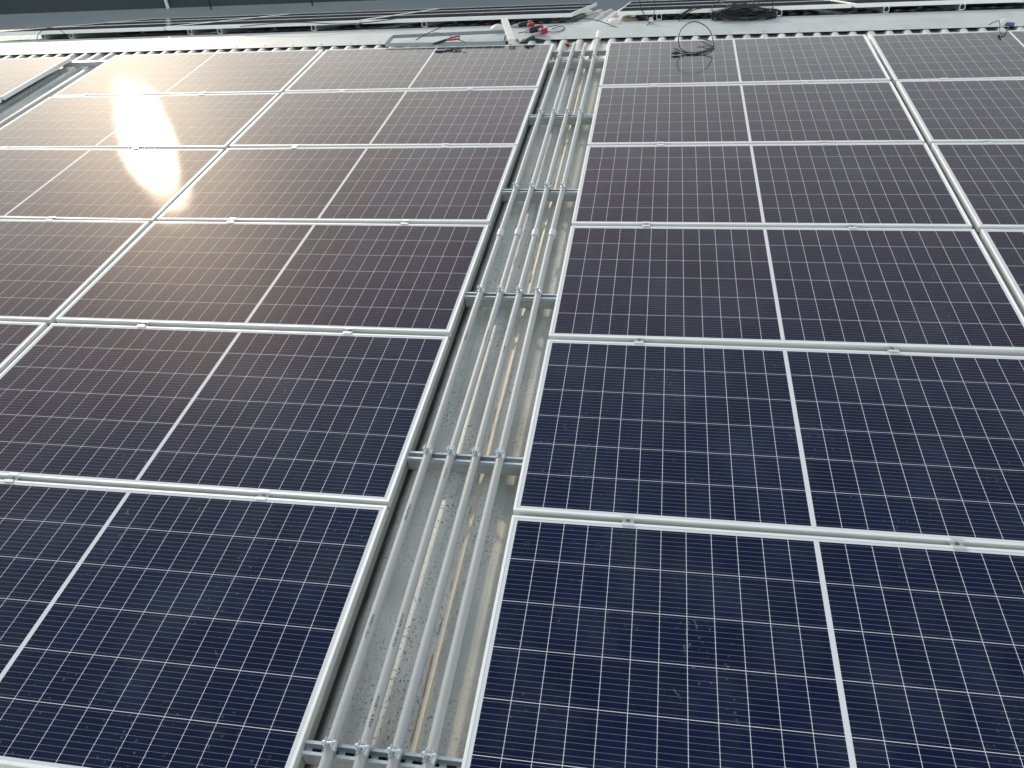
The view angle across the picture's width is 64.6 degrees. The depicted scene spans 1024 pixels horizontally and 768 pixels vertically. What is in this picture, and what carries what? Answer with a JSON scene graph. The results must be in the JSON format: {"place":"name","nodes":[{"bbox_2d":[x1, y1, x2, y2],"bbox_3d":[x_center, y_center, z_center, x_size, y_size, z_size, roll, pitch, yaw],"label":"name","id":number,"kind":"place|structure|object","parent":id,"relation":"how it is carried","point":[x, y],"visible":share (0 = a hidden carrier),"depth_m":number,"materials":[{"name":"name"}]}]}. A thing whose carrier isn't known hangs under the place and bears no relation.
{"place":"outdoors","nodes":[
{"label":"outdoors","id":0,"kind":"place"},
{"bbox_2d":[0,0,657,29],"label":"neighbouring building","id":1,"kind":"structure","parent":0,"point":[24,14],"depth_m":22.48,"materials":[{"name":"grey metal"}]},
{"bbox_2d":[0,2,1023,767],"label":"roof","id":2,"kind":"structure","parent":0,"point":[468,668],"depth_m":3.44,"materials":[{"name":"metal"}]},
{"bbox_2d":[41,33,120,39],"bbox_3d":[-4.724,-4.413,10.095,0.060,0.096,3.300,2,27,10],"label":"mounting rail","id":3,"kind":"object","parent":2,"relation":"on","point":[46,36],"visible":0.2,"depth_m":8.73,"materials":[{"name":"metal"}]},
{"bbox_2d":[0,22,205,35],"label":"solar panel","id":4,"kind":"object","parent":3,"relation":"on","point":[114,28],"visible":0.76,"depth_m":8.69,"materials":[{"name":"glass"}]},
{"bbox_2d":[63,60,107,66],"bbox_3d":[-4.090,-3.090,7.806,0.540,0.043,0.040,2,40,10],"label":"cross bar","id":5,"kind":"object","parent":2,"relation":"on","point":[83,63],"visible":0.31,"depth_m":7.79,"materials":[{"name":"metal"}]},
{"bbox_2d":[0,57,71,99],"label":"solar panel","id":6,"kind":"object","parent":5,"relation":"on","point":[17,75],"visible":1,"depth_m":7.58,"materials":[{"name":"glass"}]},
{"bbox_2d":[69,31,145,38],"bbox_3d":[-4.399,-4.399,10.040,0.060,0.096,3.300,2,27,10],"label":"mounting rail","id":7,"kind":"object","parent":2,"relation":"on","point":[74,36],"visible":0.22,"depth_m":8.81,"materials":[{"name":"metal"}]},
{"bbox_2d":[60,17,253,26],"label":"solar panel","id":8,"kind":"object","parent":7,"relation":"on","point":[159,22],"visible":0.54,"depth_m":9.99,"materials":[{"name":"glass"}]},
{"bbox_2d":[118,14,282,21],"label":"solar panel","id":9,"kind":"object","parent":7,"relation":"on","point":[211,17],"visible":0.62,"depth_m":10.94,"materials":[{"name":"glass"}]},
{"bbox_2d":[187,29,250,34],"bbox_3d":[-3.049,-4.341,9.813,0.060,0.096,3.300,2,27,10],"label":"mounting rail","id":10,"kind":"object","parent":2,"relation":"on","point":[194,32],"visible":0.16,"depth_m":8.49,"materials":[{"name":"metal"}]},
{"bbox_2d":[166,16,385,29],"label":"solar panel","id":11,"kind":"object","parent":10,"relation":"on","point":[238,24],"visible":0.82,"depth_m":8.36,"materials":[{"name":"glass"}]},
{"bbox_2d":[217,27,276,33],"bbox_3d":[-2.724,-4.327,9.758,0.060,0.096,3.300,2,27,10],"label":"mounting rail","id":12,"kind":"object","parent":2,"relation":"on","point":[223,31],"visible":0.2,"depth_m":8.53,"materials":[{"name":"metal"}]},
{"bbox_2d":[311,24,359,30],"bbox_3d":[-1.719,-4.284,9.589,0.060,0.096,3.300,2,27,10],"label":"mounting rail","id":13,"kind":"object","parent":2,"relation":"on","point":[316,27],"visible":0.23,"depth_m":8.36,"materials":[{"name":"metal"}]},
{"bbox_2d":[226,12,411,20],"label":"solar panel","id":14,"kind":"object","parent":13,"relation":"on","point":[327,16],"visible":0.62,"depth_m":9.63,"materials":[{"name":"glass"}]},
{"bbox_2d":[264,8,437,16],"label":"solar panel","id":15,"kind":"object","parent":13,"relation":"on","point":[359,12],"visible":0.53,"depth_m":10.58,"materials":[{"name":"glass"}]},
{"bbox_2d":[303,749,456,767],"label":"support beam","id":16,"kind":"structure","parent":2,"relation":"on","point":[314,761],"depth_m":2.33,"materials":[{"name":"metal"}]},
{"bbox_2d":[301,740,462,767],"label":"strut channel","id":17,"kind":"object","parent":16,"relation":"on","point":[409,758],"visible":0.71,"depth_m":2.30,"materials":[{"name":"metal"}]},
{"bbox_2d":[321,736,337,754],"bbox_3d":[-0.516,1.034,2.305,0.040,0.065,0.031,-1,40,6],"label":"pipe clamp","id":18,"kind":"object","parent":17,"relation":"attached to","point":[333,743],"visible":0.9,"depth_m":2.29,"materials":[{"name":"metal"}]},
{"bbox_2d":[354,740,370,758],"bbox_3d":[-0.421,1.038,2.289,0.040,0.065,0.031,4,40,11],"label":"pipe clamp","id":19,"kind":"object","parent":17,"relation":"attached to","point":[366,747],"visible":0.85,"depth_m":2.27,"materials":[{"name":"metal"}]},
{"bbox_2d":[387,743,402,762],"bbox_3d":[-0.328,1.042,2.273,0.040,0.065,0.031,5,41,13],"label":"pipe clamp","id":20,"kind":"object","parent":17,"relation":"attached to","point":[398,751],"visible":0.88,"depth_m":2.26,"materials":[{"name":"metal"}]},
{"bbox_2d":[421,748,437,766],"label":"pipe clamp","id":21,"kind":"object","parent":17,"relation":"attached to","point":[433,755],"visible":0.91,"depth_m":2.24,"materials":[{"name":"metal"}]},
{"bbox_2d":[318,40,565,767],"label":"conduit pipe","id":22,"kind":"object","parent":17,"relation":"on","point":[348,693],"visible":0.99,"depth_m":3.03,"materials":[{"name":"grey metal"}]},
{"bbox_2d":[422,30,601,767],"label":"conduit pipe","id":23,"kind":"object","parent":17,"relation":"on","point":[444,695],"visible":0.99,"depth_m":3.02,"materials":[{"name":"grey metal"}]},
{"bbox_2d":[298,46,554,767],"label":"mounting rail","id":24,"kind":"object","parent":2,"relation":"on","point":[346,639],"visible":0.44,"depth_m":3.07,"materials":[{"name":"metal"}]},
{"bbox_2d":[229,88,537,148],"bbox_3d":[-0.912,-1.981,6.030,2.094,0.035,1.042,3,40,9],"label":"solar panel","id":25,"kind":"object","parent":24,"relation":"on","point":[466,117],"visible":0.9,"depth_m":5.97,"materials":[{"name":"glass"}]},
{"bbox_2d":[422,21,457,27],"bbox_3d":[-0.586,-4.236,9.399,0.060,0.096,3.300,2,27,10],"label":"mounting rail","id":26,"kind":"object","parent":2,"relation":"on","point":[425,24],"visible":0.27,"depth_m":8.18,"materials":[{"name":"metal"}]},
{"bbox_2d":[362,9,581,23],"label":"solar panel","id":27,"kind":"object","parent":26,"relation":"on","point":[494,15],"visible":0.98,"depth_m":7.99,"materials":[{"name":"glass"}]},
{"bbox_2d":[240,16,408,26],"bbox_3d":[-1.890,-3.611,8.074,1.793,0.048,0.050,2,40,9],"label":"black cable","id":28,"kind":"object","parent":27,"relation":"on","point":[323,23],"visible":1,"depth_m":8.07,"materials":[{"name":"rubber"}]},
{"bbox_2d":[399,5,589,14],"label":"solar panel","id":29,"kind":"object","parent":26,"relation":"on","point":[584,8],"visible":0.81,"depth_m":9.26,"materials":[{"name":"glass"}]},
{"bbox_2d":[426,3,596,10],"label":"solar panel","id":30,"kind":"object","parent":26,"relation":"on","point":[592,5],"visible":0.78,"depth_m":10.21,"materials":[{"name":"glass"}]},
{"bbox_2d":[408,462,520,475],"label":"support beam","id":31,"kind":"structure","parent":2,"relation":"on","point":[465,468],"depth_m":3.20,"materials":[{"name":"metal"}]},
{"bbox_2d":[407,451,523,468],"bbox_3d":[-0.185,0.299,3.200,0.468,0.021,0.041,2,40,10],"label":"strut channel","id":32,"kind":"object","parent":31,"relation":"on","point":[465,459],"visible":0.73,"depth_m":3.20,"materials":[{"name":"metal"}]},
{"bbox_2d":[422,444,433,457],"bbox_3d":[-0.332,0.271,3.206,0.040,0.065,0.031,2,40,10],"label":"pipe clamp","id":33,"kind":"object","parent":32,"relation":"attached to","point":[430,448],"visible":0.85,"depth_m":3.19,"materials":[{"name":"metal"}]},
{"bbox_2d":[445,445,456,458],"bbox_3d":[-0.239,0.275,3.191,0.040,0.065,0.031,1,40,8],"label":"pipe clamp","id":34,"kind":"object","parent":32,"relation":"attached to","point":[453,449],"visible":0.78,"depth_m":3.17,"materials":[{"name":"metal"}]},
{"bbox_2d":[352,42,575,767],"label":"conduit pipe","id":35,"kind":"object","parent":32,"relation":"on","point":[380,693],"visible":0.98,"depth_m":3.02,"materials":[{"name":"grey metal"}]},
{"bbox_2d":[471,447,481,460],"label":"pipe clamp","id":36,"kind":"object","parent":32,"relation":"attached to","point":[479,452],"visible":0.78,"depth_m":3.16,"materials":[{"name":"metal"}]},
{"bbox_2d":[495,448,505,461],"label":"pipe clamp","id":37,"kind":"object","parent":32,"relation":"attached to","point":[502,452],"visible":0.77,"depth_m":3.14,"materials":[{"name":"metal"}]},
{"bbox_2d":[465,300,554,308],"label":"support beam","id":38,"kind":"structure","parent":2,"relation":"on","point":[509,304],"depth_m":4.07,"materials":[{"name":"metal"}]},
{"bbox_2d":[464,292,556,301],"bbox_3d":[-0.006,-0.438,4.071,0.468,0.021,0.041,2,40,10],"label":"strut channel","id":39,"kind":"object","parent":38,"relation":"on","point":[490,296],"visible":0.73,"depth_m":4.07,"materials":[{"name":"metal"}]},
{"bbox_2d":[515,285,523,295],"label":"pipe clamp","id":40,"kind":"object","parent":39,"relation":"attached to","point":[521,288],"visible":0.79,"depth_m":4.03,"materials":[{"name":"metal"}]},
{"bbox_2d":[0,8,1023,55],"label":"ridge cap","id":41,"kind":"object","parent":2,"relation":"on","point":[911,20],"visible":0.92,"depth_m":7.54,"materials":[{"name":"paint"}]},
{"bbox_2d":[385,30,506,46],"bbox_3d":[-0.593,-3.155,7.396,1.146,0.059,0.463,2,40,10],"label":"rail frame","id":42,"kind":"object","parent":41,"relation":"on","point":[390,39],"visible":0.81,"depth_m":7.33,"materials":[{"name":"metal"}]},
{"bbox_2d":[433,35,459,44],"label":"hand pliers","id":43,"kind":"object","parent":42,"relation":"on","point":[444,40],"visible":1,"depth_m":7.18,"materials":[{"name":"red rubber"}]},
{"bbox_2d":[501,18,514,43],"bbox_3d":[-0.035,-3.179,7.283,0.060,0.090,0.498,-8,40,-3],"label":"white plank","id":44,"kind":"object","parent":42,"relation":"on","point":[509,34],"visible":1,"depth_m":7.23,"materials":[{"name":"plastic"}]},
{"bbox_2d":[490,24,503,29],"bbox_3d":[-0.138,-3.376,7.655,0.150,0.052,0.150,2,40,10],"label":"dome lid","id":45,"kind":"object","parent":41,"relation":"on","point":[497,27],"visible":0.77,"depth_m":7.62,"materials":[{"name":"white plastic"}]},
{"bbox_2d":[511,20,534,27],"bbox_3d":[0.083,-3.394,7.671,0.249,0.062,0.145,-10,32,-6],"label":"power drill","id":46,"kind":"object","parent":41,"relation":"on","point":[530,23],"visible":0.91,"depth_m":7.69,"materials":[{"name":"plastic"}]},
{"bbox_2d":[518,24,547,33],"bbox_3d":[0.189,-3.246,7.452,0.249,0.062,0.145,-20,42,-17],"label":"power drill","id":47,"kind":"object","parent":41,"relation":"on","point":[539,28],"visible":1,"depth_m":7.46,"materials":[{"name":"red plastic"}]},
{"bbox_2d":[562,18,648,27],"bbox_3d":[0.861,-3.333,7.511,0.815,0.075,0.159,5,41,13],"label":"black cable","id":48,"kind":"object","parent":41,"relation":"on","point":[592,19],"visible":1,"depth_m":7.57,"materials":[{"name":"rubber"}]},
{"bbox_2d":[679,7,711,20],"bbox_3d":[1.694,-3.438,7.489,0.348,0.106,0.053,-13,40,-9],"label":"cable","id":49,"kind":"object","parent":41,"relation":"on","point":[686,11],"visible":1,"depth_m":7.47,"materials":[{"name":"black rubber"}]},
{"bbox_2d":[777,11,871,16],"bbox_3d":[2.814,-3.339,7.330,0.841,0.047,0.048,2,40,10],"label":"black cable","id":50,"kind":"object","parent":41,"relation":"on","point":[843,14],"visible":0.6,"depth_m":7.30,"materials":[{"name":"rubber"}]},
{"bbox_2d":[502,195,576,201],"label":"support beam","id":51,"kind":"structure","parent":2,"relation":"on","point":[566,198],"depth_m":4.94,"materials":[{"name":"metal"}]},
{"bbox_2d":[502,189,577,194],"bbox_3d":[0.171,-1.171,4.939,0.468,0.021,0.041,2,40,10],"label":"strut channel","id":52,"kind":"object","parent":51,"relation":"on","point":[540,192],"visible":0.71,"depth_m":4.93,"materials":[{"name":"metal"}]},
{"bbox_2d":[386,42,587,767],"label":"conduit pipe","id":53,"kind":"object","parent":52,"relation":"on","point":[412,692],"visible":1,"depth_m":3.01,"materials":[{"name":"grey plastic"}]},
{"bbox_2d":[529,119,591,124],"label":"support beam","id":54,"kind":"structure","parent":2,"relation":"on","point":[569,122],"depth_m":5.83,"materials":[{"name":"metal"}]},
{"bbox_2d":[528,114,592,119],"bbox_3d":[0.353,-1.924,5.829,0.468,0.021,0.041,2,40,10],"label":"strut channel","id":55,"kind":"object","parent":54,"relation":"on","point":[561,116],"visible":0.75,"depth_m":5.82,"materials":[{"name":"metal"}]},
{"bbox_2d":[548,63,603,68],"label":"support beam","id":56,"kind":"structure","parent":2,"relation":"on","point":[575,66],"depth_m":6.72,"materials":[{"name":"metal"}]},
{"bbox_2d":[548,59,604,63],"bbox_3d":[0.535,-2.677,6.719,0.468,0.021,0.041,2,40,10],"label":"strut channel","id":57,"kind":"object","parent":56,"relation":"on","point":[575,61],"visible":0.75,"depth_m":6.71,"materials":[{"name":"metal"}]},
{"bbox_2d":[552,49,606,56],"bbox_3d":[0.585,-2.851,6.973,0.488,0.043,0.040,2,40,10],"label":"cross bar","id":58,"kind":"object","parent":2,"relation":"on","point":[600,52],"visible":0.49,"depth_m":6.96,"materials":[{"name":"metal"}]},
{"bbox_2d":[608,18,620,23],"bbox_3d":[0.969,-3.395,7.622,0.126,0.093,0.131,2,40,10],"label":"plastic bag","id":59,"kind":"object","parent":2,"relation":"on","point":[613,20],"visible":0.56,"depth_m":7.57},
{"bbox_2d":[622,16,636,21],"bbox_3d":[1.110,-3.434,7.674,0.130,0.070,0.070,-2,50,-9],"label":"cardboard piece","id":60,"kind":"object","parent":2,"relation":"on","point":[624,19],"visible":0.5,"depth_m":7.64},
{"bbox_2d":[710,0,779,20],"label":"cable coil","id":61,"kind":"object","parent":2,"relation":"on","point":[734,15],"visible":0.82,"depth_m":7.37,"materials":[{"name":"black rubber"}]},
{"bbox_2d":[769,10,781,16],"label":"mounting rail","id":62,"kind":"object","parent":2,"relation":"on","point":[779,14],"visible":0.11,"depth_m":7.44,"materials":[{"name":"metal"}]},
{"bbox_2d":[628,0,730,3],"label":"solar panel","id":63,"kind":"object","parent":62,"relation":"on","point":[658,1],"visible":0.41,"depth_m":9.80,"materials":[{"name":"glass"}]},
{"bbox_2d":[624,0,823,6],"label":"solar panel","id":64,"kind":"object","parent":62,"relation":"on","point":[694,3],"visible":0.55,"depth_m":8.83,"materials":[{"name":"glass"}]},
{"bbox_2d":[617,0,851,15],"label":"solar panel","id":65,"kind":"object","parent":62,"relation":"on","point":[824,4],"visible":0.97,"depth_m":7.60,"materials":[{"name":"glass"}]},
{"bbox_2d":[852,7,888,12],"bbox_3d":[3.621,-4.055,8.691,0.060,0.096,3.300,2,27,10],"label":"mounting rail","id":66,"kind":"object","parent":2,"relation":"on","point":[883,9],"visible":0.23,"depth_m":7.46,"materials":[{"name":"metal"}]},
{"bbox_2d":[834,0,1023,7],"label":"solar panel","id":67,"kind":"object","parent":66,"relation":"on","point":[870,3],"visible":0.79,"depth_m":7.21,"materials":[{"name":"glass"}]},
{"bbox_2d":[916,4,965,10],"bbox_3d":[4.242,-4.029,8.586,0.060,0.096,3.300,2,27,10],"label":"mounting rail","id":68,"kind":"object","parent":2,"relation":"on","point":[959,7],"visible":0.26,"depth_m":7.33,"materials":[{"name":"metal"}]},
{"bbox_2d":[1000,18,1014,26],"bbox_3d":[4.045,-2.953,6.612,0.119,0.070,0.048,2,40,10],"label":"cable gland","id":69,"kind":"object","parent":2,"relation":"on","point":[1003,22],"visible":0.95,"depth_m":6.61,"materials":[{"name":"white plastic"}]},
{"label":"mounting rail","id":70,"kind":"object","parent":2,"relation":"on","visible":0},
{"bbox_2d":[3,472,19,481],"bbox_3d":[-2.023,0.401,3.293,0.042,0.064,0.050,2,40,10],"label":"clamp","id":71,"kind":"object","parent":70,"relation":"attached to","point":[11,479],"visible":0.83,"depth_m":3.28,"materials":[{"name":"metal"}]},
{"bbox_2d":[137,320,148,326],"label":"clamp","id":72,"kind":"object","parent":70,"relation":"attached to","point":[144,323],"visible":0.83,"depth_m":4.09,"materials":[{"name":"metal"}]},
{"bbox_2d":[0,479,388,767],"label":"solar panel","id":73,"kind":"object","parent":70,"relation":"on","point":[143,628],"visible":1,"depth_m":2.68,"materials":[{"name":"glass"}]},
{"bbox_2d":[56,221,488,337],"bbox_3d":[-1.244,-0.609,4.409,2.094,0.036,1.043,2,40,10],"label":"solar panel","id":74,"kind":"object","parent":70,"relation":"on","point":[398,279],"visible":0.98,"depth_m":4.33,"materials":[{"name":"glass"}]},
{"bbox_2d":[157,146,516,226],"bbox_3d":[-1.078,-1.295,5.219,2.094,0.036,1.043,2,40,10],"label":"solar panel","id":75,"kind":"object","parent":70,"relation":"on","point":[463,185],"visible":0.96,"depth_m":5.15,"materials":[{"name":"glass"}]},
{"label":"mounting rail","id":76,"kind":"object","parent":2,"relation":"on","visible":0},
{"bbox_2d":[0,323,448,507],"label":"solar panel","id":77,"kind":"object","parent":76,"relation":"on","point":[322,416],"visible":1,"depth_m":3.52,"materials":[{"name":"glass"}]},
{"bbox_2d":[255,489,269,499],"bbox_3d":[-0.951,0.447,3.113,0.042,0.064,0.050,2,40,10],"label":"clamp","id":78,"kind":"object","parent":76,"relation":"attached to","point":[262,497],"visible":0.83,"depth_m":3.10,"materials":[{"name":"metal"}]},
{"bbox_2d":[343,327,353,333],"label":"clamp","id":79,"kind":"object","parent":76,"relation":"attached to","point":[349,330],"visible":0.83,"depth_m":3.91,"materials":[{"name":"metal"}]},
{"bbox_2d":[284,44,553,91],"bbox_3d":[-0.746,-2.666,6.841,2.094,0.037,1.043,3,40,9],"label":"solar panel","id":80,"kind":"object","parent":76,"relation":"on","point":[521,66],"visible":0.9,"depth_m":6.78,"materials":[{"name":"glass"}]},
{"bbox_2d":[524,35,544,42],"bbox_3d":[0.196,-3.033,7.116,0.187,0.053,0.086,-6,39,-1],"label":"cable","id":81,"kind":"object","parent":80,"relation":"on","point":[531,38],"visible":1,"depth_m":7.10,"materials":[{"name":"plastic"}]},
{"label":"mounting rail","id":82,"kind":"object","parent":2,"relation":"on","visible":0},
{"bbox_2d":[622,514,633,525],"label":"clamp","id":83,"kind":"object","parent":82,"relation":"attached to","point":[627,522],"visible":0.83,"depth_m":2.87,"materials":[{"name":"metal"}]},
{"bbox_2d":[634,336,643,343],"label":"clamp","id":84,"kind":"object","parent":82,"relation":"attached to","point":[638,339],"visible":0.83,"depth_m":3.68,"materials":[{"name":"metal"}]},
{"bbox_2d":[642,222,649,226],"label":"clamp","id":85,"kind":"object","parent":82,"relation":"attached to","point":[645,224],"visible":0.83,"depth_m":4.49,"materials":[{"name":"metal"}]},
{"bbox_2d":[461,515,1023,767],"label":"solar panel","id":86,"kind":"object","parent":82,"relation":"on","point":[613,645],"visible":1,"depth_m":2.44,"materials":[{"name":"glass"}]},
{"bbox_2d":[599,35,890,86],"bbox_3d":[1.780,-2.558,6.416,2.094,0.036,1.043,2,40,10],"label":"solar panel","id":87,"kind":"object","parent":82,"relation":"on","point":[823,59],"visible":0.88,"depth_m":6.35,"materials":[{"name":"glass"}]},
{"bbox_2d":[671,21,714,54],"bbox_3d":[1.486,-2.850,6.609,0.353,0.212,0.310,2,40,10],"label":"cable hoop","id":88,"kind":"object","parent":87,"relation":"on","point":[686,52],"visible":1,"depth_m":6.58,"materials":[{"name":"black rubber"}]},
{"bbox_2d":[513,339,1023,549],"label":"solar panel","id":89,"kind":"object","parent":82,"relation":"on","point":[915,447],"visible":0.97,"depth_m":3.11,"materials":[{"name":"glass"}]},
{"bbox_2d":[572,143,971,228],"bbox_3d":[1.449,-1.187,4.794,2.094,0.035,1.042,2,40,10],"label":"solar panel","id":90,"kind":"object","parent":82,"relation":"on","point":[878,185],"visible":0.9,"depth_m":4.72,"materials":[{"name":"glass"}]},
{"bbox_2d":[549,226,1023,355],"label":"solar panel","id":91,"kind":"object","parent":82,"relation":"on","point":[945,291],"visible":0.98,"depth_m":3.90,"materials":[{"name":"glass"}]},
{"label":"mounting rail","id":92,"kind":"object","parent":2,"relation":"on","visible":0},
{"bbox_2d":[588,81,924,145],"bbox_3d":[1.615,-1.872,5.605,2.094,0.037,1.043,2,40,10],"label":"solar panel","id":93,"kind":"object","parent":92,"relation":"on","point":[829,112],"visible":0.88,"depth_m":5.54,"materials":[{"name":"glass"}]},
{"bbox_2d":[847,223,856,228],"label":"clamp","id":94,"kind":"object","parent":92,"relation":"attached to","point":[851,225],"visible":0.83,"depth_m":4.31,"materials":[{"name":"metal"}]},
{"bbox_2d":[887,344,899,351],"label":"clamp","id":95,"kind":"object","parent":92,"relation":"attached to","point":[891,348],"visible":0.83,"depth_m":3.50,"materials":[{"name":"metal"}]},
{"bbox_2d":[949,536,966,549],"bbox_3d":[1.481,0.551,2.703,0.042,0.064,0.050,2,40,10],"label":"clamp","id":96,"kind":"object","parent":92,"relation":"attached to","point":[957,545],"visible":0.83,"depth_m":2.69,"materials":[{"name":"metal"}]},
{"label":"mounting rail","id":97,"kind":"object","parent":2,"relation":"on","visible":0},
{"bbox_2d":[0,321,47,373],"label":"solar panel","id":98,"kind":"object","parent":97,"relation":"on","point":[17,339],"visible":0.83,"depth_m":4.08,"materials":[{"name":"glass"}]},
{"bbox_2d":[0,219,149,324],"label":"solar panel","id":99,"kind":"object","parent":97,"relation":"on","point":[51,271],"visible":0.84,"depth_m":4.68,"materials":[{"name":"glass"}]},
{"bbox_2d":[0,148,223,224],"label":"solar panel","id":100,"kind":"object","parent":97,"relation":"on","point":[151,186],"visible":0.83,"depth_m":5.50,"materials":[{"name":"glass"}]},
{"bbox_2d":[0,93,279,150],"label":"solar panel","id":101,"kind":"object","parent":97,"relation":"on","point":[209,121],"visible":0.89,"depth_m":6.33,"materials":[{"name":"glass"}]},
{"bbox_2d":[53,50,322,96],"bbox_3d":[-2.842,-2.756,7.194,2.094,0.035,1.042,2,40,10],"label":"solar panel","id":102,"kind":"object","parent":97,"relation":"on","point":[280,72],"visible":0.86,"depth_m":7.14,"materials":[{"name":"glass"}]},
{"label":"mounting rail","id":103,"kind":"object","parent":2,"relation":"on","visible":0},
{"bbox_2d":[869,30,1023,84],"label":"solar panel","id":104,"kind":"object","parent":103,"relation":"on","point":[958,55],"visible":0.96,"depth_m":6.13,"materials":[{"name":"glass"}]},
{"bbox_2d":[989,20,1009,36],"bbox_3d":[3.957,-2.852,6.504,0.147,0.086,0.505,8,41,16],"label":"connector lead","id":105,"kind":"object","parent":104,"relation":"on","point":[999,34],"visible":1,"depth_m":6.44,"materials":[{"name":"plastic"}]},
{"bbox_2d":[895,79,1023,145],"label":"solar panel","id":106,"kind":"object","parent":103,"relation":"on","point":[963,111],"visible":0.94,"depth_m":5.35,"materials":[{"name":"glass"}]},
{"bbox_2d":[930,143,1023,231],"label":"solar panel","id":107,"kind":"object","parent":103,"relation":"on","point":[986,180],"visible":0.94,"depth_m":4.60,"materials":[{"name":"glass"}]},
{"bbox_2d":[979,229,1023,314],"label":"solar panel","id":108,"kind":"object","parent":103,"relation":"on","point":[1005,248],"visible":1,"depth_m":3.99,"materials":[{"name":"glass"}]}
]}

